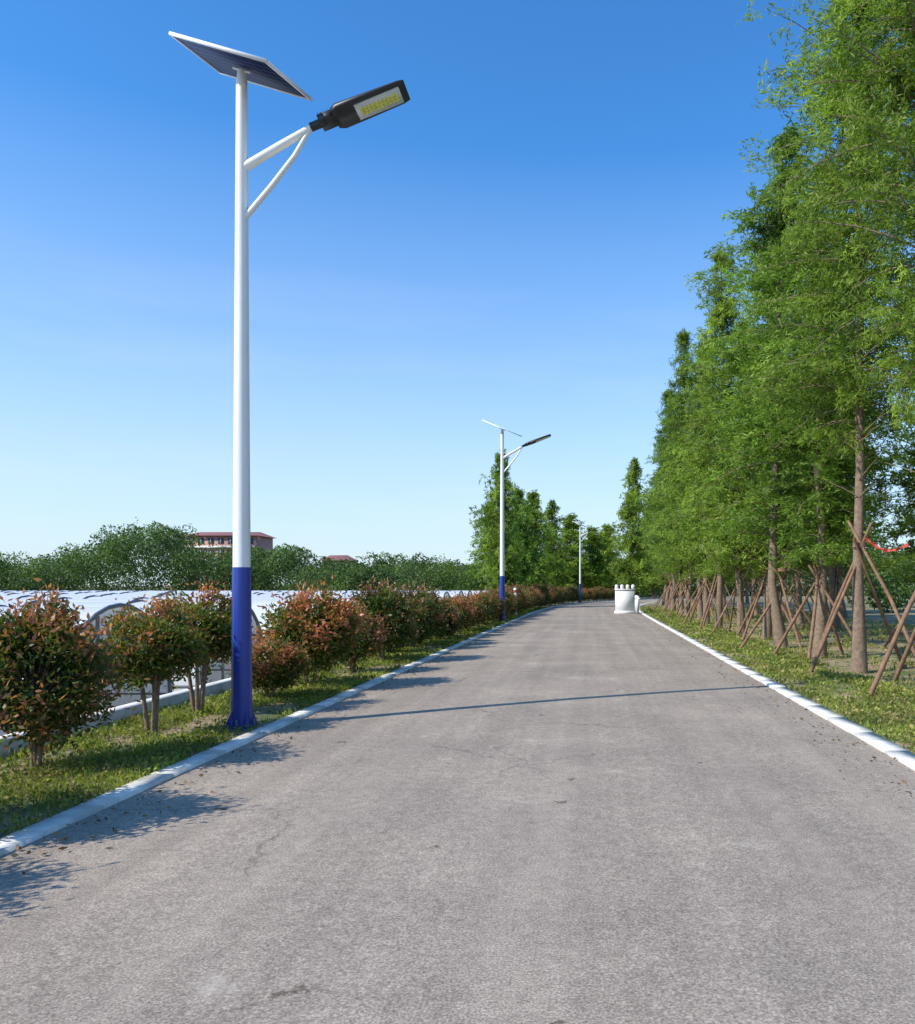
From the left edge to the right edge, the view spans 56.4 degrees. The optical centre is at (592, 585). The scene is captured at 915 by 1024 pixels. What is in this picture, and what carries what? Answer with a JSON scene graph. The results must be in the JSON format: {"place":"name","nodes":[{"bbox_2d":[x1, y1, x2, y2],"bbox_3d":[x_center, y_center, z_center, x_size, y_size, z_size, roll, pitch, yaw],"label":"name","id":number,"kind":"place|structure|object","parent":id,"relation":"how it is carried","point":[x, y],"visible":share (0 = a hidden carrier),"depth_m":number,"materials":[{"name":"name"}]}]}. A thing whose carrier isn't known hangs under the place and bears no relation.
{"place":"outdoors","nodes":[
{"label":"outdoors","id":0,"kind":"place"},
{"bbox_2d":[186,536,272,590],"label":"walls","id":1,"kind":"structure","parent":0,"point":[266,543],"depth_m":200.00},
{"bbox_2d":[188,538,252,580],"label":"windows","id":2,"kind":"structure","parent":1,"relation":"attached to","point":[212,540],"depth_m":199.90,"materials":[{"name":"clear glass"}]},
{"bbox_2d":[187,538,254,583],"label":"balcony bands","id":3,"kind":"object","parent":1,"relation":"attached to","point":[216,547],"visible":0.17,"depth_m":199.50,"materials":[{"name":"white paint"}]},
{"bbox_2d":[183,532,274,537],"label":"roof","id":4,"kind":"structure","parent":1,"relation":"on","point":[261,534],"depth_m":204.39,"materials":[{"name":"red tile"}]},
{"bbox_2d":[0,596,914,1023],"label":"road","id":5,"kind":"structure","parent":0,"point":[594,812],"depth_m":4.71,"materials":[{"name":"asphalt"}]},
{"bbox_2d":[0,614,914,873],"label":"fallen leaves","id":6,"kind":"object","parent":5,"relation":"on","point":[95,823],"visible":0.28,"depth_m":8.14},
{"bbox_2d":[0,586,914,837],"bbox_3d":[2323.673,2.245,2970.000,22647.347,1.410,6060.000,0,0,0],"label":"ground","id":7,"kind":"structure","parent":0,"point":[871,613],"depth_m":14.96,"materials":[{"name":"plant"}]},
{"bbox_2d":[0,578,140,771],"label":"photinia shrub","id":8,"kind":"object","parent":7,"relation":"on","point":[60,683],"visible":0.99,"depth_m":7.02,"materials":[{"name":"green plant"}]},
{"bbox_2d":[0,603,172,715],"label":"greenhouse","id":9,"kind":"object","parent":7,"relation":"on","point":[125,697],"visible":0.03,"depth_m":13.74,"materials":[{"name":"white"}]},
{"bbox_2d":[0,599,262,691],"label":"greenhouse","id":10,"kind":"object","parent":7,"relation":"on","point":[216,674],"visible":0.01,"depth_m":17.02,"materials":[{"name":"white"}]},
{"bbox_2d":[0,597,307,635],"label":"greenhouse","id":11,"kind":"object","parent":7,"relation":"on","point":[258,611],"depth_m":20.97,"materials":[{"name":"white"}]},
{"bbox_2d":[93,594,216,736],"bbox_3d":[-4.673,0.834,8.944,1.279,1.641,1.276,0,0,-10],"label":"photinia shrub","id":12,"kind":"object","parent":7,"relation":"on","point":[158,662],"visible":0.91,"depth_m":8.71,"materials":[{"name":"green plant"}]},
{"bbox_2d":[0,594,352,596],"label":"greenhouse","id":13,"kind":"object","parent":7,"relation":"on","point":[102,595],"visible":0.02,"depth_m":29.48,"materials":[{"name":"white"}]},
{"bbox_2d":[3,595,356,607],"bbox_3d":[-30.186,1.621,25.465,46.063,2.717,3.267,0,0,0],"label":"greenhouse","id":14,"kind":"object","parent":7,"relation":"on","point":[87,597],"visible":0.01,"depth_m":25.23,"materials":[{"name":"white"}]},
{"bbox_2d":[142,575,255,714],"bbox_3d":[-4.874,0.759,10.442,1.433,1.802,1.428,0,0,12],"label":"photinia shrub","id":15,"kind":"object","parent":7,"relation":"on","point":[215,620],"visible":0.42,"depth_m":10.33,"materials":[{"name":"green plant"}]},
{"bbox_2d":[0,593,407,595],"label":"greenhouse","id":16,"kind":"object","parent":7,"relation":"on","point":[141,594],"visible":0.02,"depth_m":33.64,"materials":[{"name":"white"}]},
{"bbox_2d":[0,592,436,597],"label":"greenhouse","id":17,"kind":"object","parent":7,"relation":"on","point":[168,592],"visible":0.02,"depth_m":37.83,"materials":[{"name":"white"}]},
{"bbox_2d":[0,591,449,599],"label":"greenhouse","id":18,"kind":"object","parent":7,"relation":"on","point":[442,594],"visible":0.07,"depth_m":42.04,"materials":[{"name":"white"}]},
{"bbox_2d":[0,590,471,598],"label":"greenhouse","id":19,"kind":"object","parent":7,"relation":"on","point":[466,592],"visible":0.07,"depth_m":50.32,"materials":[{"name":"white"}]},
{"bbox_2d":[21,591,463,596],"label":"greenhouse","id":20,"kind":"object","parent":7,"relation":"on","point":[460,593],"visible":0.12,"depth_m":45.96,"materials":[{"name":"white"}]},
{"bbox_2d":[18,590,482,594],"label":"greenhouse","id":21,"kind":"object","parent":7,"relation":"on","point":[251,591],"visible":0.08,"depth_m":54.27,"materials":[{"name":"white"}]},
{"bbox_2d":[223,634,315,696],"bbox_3d":[-4.525,1.131,11.656,1.234,1.009,1.202,0,0,-40],"label":"photinia shrub","id":22,"kind":"object","parent":7,"relation":"on","point":[277,665],"visible":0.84,"depth_m":11.56,"materials":[{"name":"green plant"}]},
{"bbox_2d":[0,606,546,837],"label":"grass","id":23,"kind":"structure","parent":7,"relation":"on","point":[328,687],"depth_m":8.21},
{"bbox_2d":[169,31,410,728],"bbox_3d":[-3.402,-2.289,9.385,2.604,7.798,0.990,0,0,9],"label":"street lamp","id":24,"kind":"object","parent":7,"relation":"on","point":[242,68],"visible":0.97,"depth_m":9.42,"materials":[{"name":"metal"}]},
{"bbox_2d":[252,575,376,685],"bbox_3d":[-4.413,0.737,13.022,1.880,1.857,1.930,0,0,31],"label":"photinia shrub","id":25,"kind":"object","parent":7,"relation":"on","point":[325,627],"visible":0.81,"depth_m":12.84,"materials":[{"name":"green plant"}]},
{"bbox_2d":[0,597,656,757],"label":"canal wall","id":26,"kind":"structure","parent":7,"relation":"on","point":[181,696],"depth_m":10.16,"materials":[{"name":"concrete"}]},
{"bbox_2d":[0,597,694,855],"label":"kerb","id":27,"kind":"structure","parent":7,"relation":"on","point":[11,842],"depth_m":7.15,"materials":[{"name":"concrete"}]},
{"bbox_2d":[332,602,394,672],"bbox_3d":[-4.369,0.962,15.347,1.464,1.374,1.503,0,0,-10],"label":"photinia shrub","id":28,"kind":"object","parent":7,"relation":"on","point":[373,641],"visible":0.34,"depth_m":15.26,"materials":[{"name":"green plant"}]},
{"bbox_2d":[344,575,424,660],"bbox_3d":[-4.471,0.716,17.511,1.854,1.891,1.776,0,0,-36],"label":"photinia shrub","id":29,"kind":"object","parent":7,"relation":"on","point":[383,601],"visible":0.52,"depth_m":17.29,"materials":[{"name":"green plant"}]},
{"bbox_2d":[279,557,526,590],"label":"field trees","id":30,"kind":"object","parent":7,"relation":"on","point":[448,578],"visible":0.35,"depth_m":67.23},
{"bbox_2d":[390,615,421,651],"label":"photinia shrub","id":31,"kind":"object","parent":7,"relation":"on","point":[409,635],"visible":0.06,"depth_m":19.32,"materials":[{"name":"green plant"}]},
{"bbox_2d":[390,593,447,648],"bbox_3d":[-4.607,0.880,21.015,1.738,1.541,1.665,0,0,28],"label":"photinia shrub","id":32,"kind":"object","parent":7,"relation":"on","point":[427,622],"visible":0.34,"depth_m":20.94,"materials":[{"name":"green plant"}]},
{"bbox_2d":[402,582,453,642],"bbox_3d":[-4.646,0.766,22.245,1.849,1.785,1.771,0,0,-34],"label":"photinia shrub","id":33,"kind":"object","parent":7,"relation":"on","point":[425,592],"visible":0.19,"depth_m":22.13,"materials":[{"name":"green plant"}]},
{"bbox_2d":[431,599,462,639],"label":"photinia shrub","id":34,"kind":"object","parent":7,"relation":"on","point":[454,617],"visible":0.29,"depth_m":23.78,"materials":[{"name":"green plant"}]},
{"bbox_2d":[437,592,476,633],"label":"photinia shrub","id":35,"kind":"object","parent":7,"relation":"on","point":[460,605],"visible":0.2,"depth_m":26.44,"materials":[{"name":"green plant"}]},
{"bbox_2d":[0,517,914,597],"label":"distant trees","id":36,"kind":"object","parent":7,"relation":"on","point":[66,573],"visible":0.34,"depth_m":129.24,"materials":[{"name":"green plant"}]},
{"bbox_2d":[447,593,479,631],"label":"photinia shrub","id":37,"kind":"object","parent":7,"relation":"on","point":[473,622],"visible":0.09,"depth_m":28.21,"materials":[{"name":"green plant"}]},
{"bbox_2d":[450,592,489,628],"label":"photinia shrub","id":38,"kind":"object","parent":7,"relation":"on","point":[480,613],"visible":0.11,"depth_m":29.56,"materials":[{"name":"green plant"}]},
{"bbox_2d":[471,597,490,625],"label":"photinia shrub","id":39,"kind":"object","parent":7,"relation":"on","point":[484,613],"visible":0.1,"depth_m":31.05,"materials":[{"name":"green plant"}]},
{"bbox_2d":[471,590,499,625],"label":"photinia shrub","id":40,"kind":"object","parent":7,"relation":"on","point":[487,603],"visible":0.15,"depth_m":32.46,"materials":[{"name":"green plant"}]},
{"bbox_2d":[474,590,500,624],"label":"photinia shrub","id":41,"kind":"object","parent":7,"relation":"on","point":[494,599],"visible":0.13,"depth_m":33.94,"materials":[{"name":"green plant"}]},
{"bbox_2d":[459,499,523,589],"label":"cypress tree","id":42,"kind":"object","parent":7,"relation":"on","point":[476,562],"visible":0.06,"depth_m":65.81,"materials":[{"name":"green plant"}]},
{"bbox_2d":[479,588,506,620],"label":"photinia shrub","id":43,"kind":"object","parent":7,"relation":"on","point":[502,606],"visible":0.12,"depth_m":35.43,"materials":[{"name":"green plant"}]},
{"bbox_2d":[468,449,533,590],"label":"cypress tree","id":44,"kind":"object","parent":7,"relation":"on","point":[492,545],"visible":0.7,"depth_m":59.56,"materials":[{"name":"green plant"}]},
{"bbox_2d":[484,587,517,615],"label":"photinia shrub","id":45,"kind":"object","parent":7,"relation":"on","point":[508,602],"visible":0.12,"depth_m":38.48,"materials":[{"name":"green plant"}]},
{"bbox_2d":[498,588,523,614],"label":"photinia shrub","id":46,"kind":"object","parent":7,"relation":"on","point":[518,601],"visible":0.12,"depth_m":42.85,"materials":[{"name":"green plant"}]},
{"bbox_2d":[495,584,527,614],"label":"photinia shrub","id":47,"kind":"object","parent":7,"relation":"on","point":[518,587],"visible":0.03,"depth_m":44.35,"materials":[{"name":"green plant"}]},
{"bbox_2d":[482,420,550,621],"bbox_3d":[-3.234,-2.755,35.894,2.916,8.734,1.109,0,0,9],"label":"street lamp","id":48,"kind":"object","parent":7,"relation":"on","point":[502,561],"visible":0.89,"depth_m":35.93,"materials":[{"name":"metal"}]},
{"bbox_2d":[507,487,548,588],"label":"cypress tree","id":49,"kind":"object","parent":7,"relation":"on","point":[530,558],"visible":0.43,"depth_m":73.52,"materials":[{"name":"green plant"}]},
{"bbox_2d":[513,489,562,586],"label":"cypress tree","id":50,"kind":"object","parent":7,"relation":"on","point":[534,500],"visible":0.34,"depth_m":89.53,"materials":[{"name":"green plant"}]},
{"bbox_2d":[534,583,550,606],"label":"photinia shrub","id":51,"kind":"object","parent":7,"relation":"on","point":[544,588],"visible":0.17,"depth_m":62.82,"materials":[{"name":"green plant"}]},
{"bbox_2d":[547,585,562,605],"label":"photinia shrub","id":52,"kind":"object","parent":7,"relation":"on","point":[555,593],"visible":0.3,"depth_m":67.44,"materials":[{"name":"green plant"}]},
{"bbox_2d":[538,499,581,587],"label":"cypress tree","id":53,"kind":"object","parent":7,"relation":"on","point":[558,551],"visible":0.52,"depth_m":97.75,"materials":[{"name":"green plant"}]},
{"bbox_2d":[555,512,609,589],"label":"cypress tree","id":54,"kind":"object","parent":7,"relation":"on","point":[571,536],"visible":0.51,"depth_m":107.63,"materials":[{"name":"green plant"}]},
{"bbox_2d":[572,521,598,602],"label":"street lamp","id":55,"kind":"object","parent":7,"relation":"on","point":[580,541],"visible":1,"depth_m":79.94,"materials":[{"name":"metal"}]},
{"bbox_2d":[572,525,621,588],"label":"cypress tree","id":56,"kind":"object","parent":7,"relation":"on","point":[593,541],"visible":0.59,"depth_m":111.12,"materials":[{"name":"green plant"}]},
{"bbox_2d":[597,523,622,588],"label":"cypress tree","id":57,"kind":"object","parent":7,"relation":"on","point":[607,530],"visible":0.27,"depth_m":117.15,"materials":[{"name":"green plant"}]},
{"bbox_2d":[600,457,652,592],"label":"cypress tree","id":58,"kind":"object","parent":7,"relation":"on","point":[631,572],"visible":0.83,"depth_m":99.49,"materials":[{"name":"green plant"}]},
{"bbox_2d":[613,489,683,598],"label":"cypress tree","id":59,"kind":"object","parent":7,"relation":"on","point":[652,588],"visible":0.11,"depth_m":105.36,"materials":[{"name":"green plant"}]},
{"bbox_2d":[640,448,666,604],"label":"cypress tree","id":60,"kind":"object","parent":7,"relation":"on","point":[665,585],"visible":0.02,"depth_m":66.94,"materials":[{"name":"green plant"}]},
{"bbox_2d":[637,480,677,603],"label":"cypress tree","id":61,"kind":"object","parent":7,"relation":"on","point":[664,581],"visible":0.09,"depth_m":60.86,"materials":[{"name":"green plant"}]},
{"bbox_2d":[634,389,682,608],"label":"cypress tree","id":62,"kind":"object","parent":7,"relation":"on","point":[662,413],"visible":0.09,"depth_m":55.94,"materials":[{"name":"green plant"}]},
{"bbox_2d":[626,403,693,610],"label":"cypress tree","id":63,"kind":"object","parent":7,"relation":"on","point":[656,510],"visible":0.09,"depth_m":50.82,"materials":[{"name":"green plant"}]},
{"bbox_2d":[635,427,696,612],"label":"cypress tree","id":64,"kind":"object","parent":7,"relation":"on","point":[677,578],"visible":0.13,"depth_m":46.39,"materials":[{"name":"green plant"}]},
{"bbox_2d":[653,572,684,609],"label":"tree stakes","id":65,"kind":"object","parent":7,"relation":"on","point":[668,588],"visible":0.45,"depth_m":51.10,"materials":[{"name":"brown wood"}]},
{"bbox_2d":[642,326,698,615],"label":"cypress tree","id":66,"kind":"object","parent":7,"relation":"on","point":[684,380],"visible":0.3,"depth_m":41.92,"materials":[{"name":"green plant"}]},
{"bbox_2d":[662,572,696,612],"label":"tree stakes","id":67,"kind":"object","parent":7,"relation":"on","point":[667,604],"visible":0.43,"depth_m":46.44,"materials":[{"name":"brown wood"}]},
{"bbox_2d":[668,576,694,615],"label":"tree stakes","id":68,"kind":"object","parent":7,"relation":"on","point":[686,587],"visible":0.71,"depth_m":41.89,"materials":[{"name":"brown wood"}]},
{"bbox_2d":[637,389,740,619],"bbox_3d":[4.856,-3.731,38.698,5.309,10.614,5.641,0,0,7],"label":"cypress tree","id":69,"kind":"object","parent":7,"relation":"on","point":[691,570],"visible":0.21,"depth_m":37.89,"materials":[{"name":"green plant"}]},
{"bbox_2d":[647,338,732,623],"bbox_3d":[4.472,-4.405,34.010,4.672,11.964,4.428,0,0,-35],"label":"cypress tree","id":70,"kind":"object","parent":7,"relation":"on","point":[675,480],"visible":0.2,"depth_m":33.97,"materials":[{"name":"green plant"}]},
{"bbox_2d":[679,578,715,619],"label":"tree stakes","id":71,"kind":"object","parent":7,"relation":"on","point":[695,603],"visible":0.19,"depth_m":37.83,"materials":[{"name":"brown wood"}]},
{"bbox_2d":[655,244,752,627],"bbox_3d":[4.667,-5.451,30.227,4.946,14.089,4.544,0,0,-33],"label":"cypress tree","id":72,"kind":"object","parent":7,"relation":"on","point":[719,310],"visible":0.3,"depth_m":30.28,"materials":[{"name":"green plant"}]},
{"bbox_2d":[683,575,731,624],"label":"tree stakes","id":73,"kind":"object","parent":7,"relation":"on","point":[706,576],"visible":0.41,"depth_m":33.96,"materials":[{"name":"brown wood"}]},
{"bbox_2d":[699,558,736,627],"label":"tree stakes","id":74,"kind":"object","parent":7,"relation":"on","point":[702,622],"visible":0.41,"depth_m":30.44,"materials":[{"name":"brown wood"}]},
{"bbox_2d":[695,480,751,607],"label":"cypress tree","id":75,"kind":"object","parent":7,"relation":"on","point":[724,588],"visible":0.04,"depth_m":57.06,"materials":[{"name":"green plant"}]},
{"bbox_2d":[661,319,810,633],"bbox_3d":[4.274,-3.602,27.604,5.380,10.355,5.064,0,0,41],"label":"cypress tree","id":76,"kind":"object","parent":7,"relation":"on","point":[725,538],"visible":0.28,"depth_m":27.15,"materials":[{"name":"green plant"}]},
{"bbox_2d":[711,553,762,634],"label":"tree stakes","id":77,"kind":"object","parent":7,"relation":"on","point":[731,615],"visible":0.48,"depth_m":27.31,"materials":[{"name":"brown wood"}]},
{"bbox_2d":[723,553,763,594],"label":"cypress tree","id":78,"kind":"object","parent":7,"relation":"on","point":[731,579],"visible":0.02,"depth_m":47.43,"materials":[{"name":"green plant"}]},
{"bbox_2d":[733,460,794,583],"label":"cypress tree","id":79,"kind":"object","parent":7,"relation":"on","point":[761,575],"visible":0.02,"depth_m":38.23,"materials":[{"name":"green plant"}]},
{"bbox_2d":[736,562,802,641],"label":"tree stakes","id":80,"kind":"object","parent":7,"relation":"on","point":[755,601],"visible":0.46,"depth_m":23.90,"materials":[{"name":"brown wood"}]},
{"bbox_2d":[679,219,872,639],"bbox_3d":[4.992,-4.704,24.175,4.581,12.562,4.833,0,0,-43],"label":"cypress tree","id":81,"kind":"object","parent":7,"relation":"on","point":[767,626],"visible":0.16,"depth_m":23.92,"materials":[{"name":"green plant"}]},
{"bbox_2d":[639,597,914,769],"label":"kerb","id":82,"kind":"structure","parent":7,"relation":"on","point":[904,756],"depth_m":10.45,"materials":[{"name":"paint"}]},
{"bbox_2d":[640,606,914,754],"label":"grass","id":83,"kind":"structure","parent":7,"relation":"on","point":[797,667],"depth_m":13.45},
{"bbox_2d":[741,561,828,650],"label":"tree stakes","id":84,"kind":"object","parent":7,"relation":"on","point":[782,584],"visible":0.67,"depth_m":20.90,"materials":[{"name":"brown wood"}]},
{"bbox_2d":[686,118,887,648],"bbox_3d":[4.453,-4.978,20.963,5.094,13.140,5.545,0,0,-28],"label":"cypress tree","id":85,"kind":"object","parent":7,"relation":"on","point":[770,284],"visible":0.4,"depth_m":20.71,"materials":[{"name":"green plant"}]},
{"bbox_2d":[782,563,816,618],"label":"tree stakes","id":86,"kind":"object","parent":7,"relation":"on","point":[803,587],"visible":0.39,"depth_m":33.89,"materials":[{"name":"brown wood"}]},
{"bbox_2d":[755,350,849,623],"bbox_3d":[7.925,-4.244,34.397,5.067,11.641,5.384,0,0,-36],"label":"cypress tree","id":87,"kind":"object","parent":7,"relation":"on","point":[800,619],"visible":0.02,"depth_m":33.83,"materials":[{"name":"green plant"}]},
{"bbox_2d":[703,154,914,658],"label":"cypress tree","id":88,"kind":"object","parent":7,"relation":"on","point":[829,499],"visible":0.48,"depth_m":17.67,"materials":[{"name":"green plant"}]},
{"bbox_2d":[714,0,914,673],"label":"cypress tree","id":89,"kind":"object","parent":7,"relation":"on","point":[845,253],"visible":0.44,"depth_m":15.02,"materials":[{"name":"green plant"}]},
{"bbox_2d":[773,560,868,659],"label":"tree stakes","id":90,"kind":"object","parent":7,"relation":"on","point":[817,578],"visible":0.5,"depth_m":17.91,"materials":[{"name":"brown wood"}]},
{"bbox_2d":[751,0,914,471],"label":"cypress tree","id":91,"kind":"object","parent":7,"relation":"on","point":[884,64],"visible":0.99,"depth_m":12.11,"materials":[{"name":"green plant"}]},
{"bbox_2d":[800,564,866,629],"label":"tree stakes","id":92,"kind":"object","parent":7,"relation":"on","point":[837,572],"visible":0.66,"depth_m":29.30,"materials":[{"name":"brown wood"}]},
{"bbox_2d":[788,275,910,628],"bbox_3d":[8.359,-4.908,29.253,5.352,13.000,4.917,0,0,35],"label":"cypress tree","id":93,"kind":"object","parent":7,"relation":"on","point":[831,573],"visible":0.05,"depth_m":29.09,"materials":[{"name":"green plant"}]},
{"bbox_2d":[806,389,901,618],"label":"cypress tree","id":94,"kind":"object","parent":7,"relation":"on","point":[843,611],"visible":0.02,"depth_m":38.43,"materials":[{"name":"green plant"}]},
{"bbox_2d":[808,520,914,674],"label":"tree stakes","id":95,"kind":"object","parent":7,"relation":"on","point":[842,591],"visible":0.87,"depth_m":14.90,"materials":[{"name":"brown wood"}]},
{"bbox_2d":[865,537,907,551],"bbox_3d":[5.057,-0.724,14.395,0.738,0.296,0.050,0,0,34],"label":"red ribbon","id":96,"kind":"object","parent":95,"relation":"attached to","point":[886,549],"visible":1,"depth_m":14.39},
{"bbox_2d":[834,341,914,584],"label":"cypress tree","id":97,"kind":"object","parent":7,"relation":"on","point":[900,531],"visible":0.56,"depth_m":20.58,"materials":[{"name":"green plant"}]},
{"bbox_2d":[845,560,914,612],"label":"background bushes","id":98,"kind":"object","parent":7,"relation":"on","point":[894,585],"visible":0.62,"depth_m":48.61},
{"bbox_2d":[867,591,914,695],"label":"tree stakes","id":99,"kind":"object","parent":7,"relation":"on","point":[890,650],"visible":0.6,"depth_m":11.87,"materials":[{"name":"brown wood"}]},
{"bbox_2d":[882,351,914,566],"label":"cypress tree","id":100,"kind":"object","parent":7,"relation":"on","point":[899,501],"visible":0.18,"depth_m":29.48,"materials":[{"name":"green plant"}]},
{"bbox_2d":[0,0,914,585],"label":"sky","id":101,"kind":"structure","parent":0,"point":[511,244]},
{"bbox_2d":[614,584,639,613],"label":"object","id":102,"kind":"structure","parent":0,"point":[627,599],"depth_m":47.80,"materials":[{"name":"white paint"}]},
{"bbox_2d":[661,606,914,697],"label":"grass","id":103,"kind":"structure","parent":0,"point":[848,638],"depth_m":24.01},
{"bbox_2d":[877,553,914,566],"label":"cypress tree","id":104,"kind":"object","parent":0,"point":[904,557],"visible":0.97,"depth_m":17.09,"materials":[{"name":"green plant"}]},
{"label":"walls","id":105,"kind":"object","parent":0,"visible":0},
{"bbox_2d":[320,555,355,560],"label":"roof","id":106,"kind":"structure","parent":105,"relation":"on","point":[339,557],"depth_m":222.39,"materials":[{"name":"red tile"}]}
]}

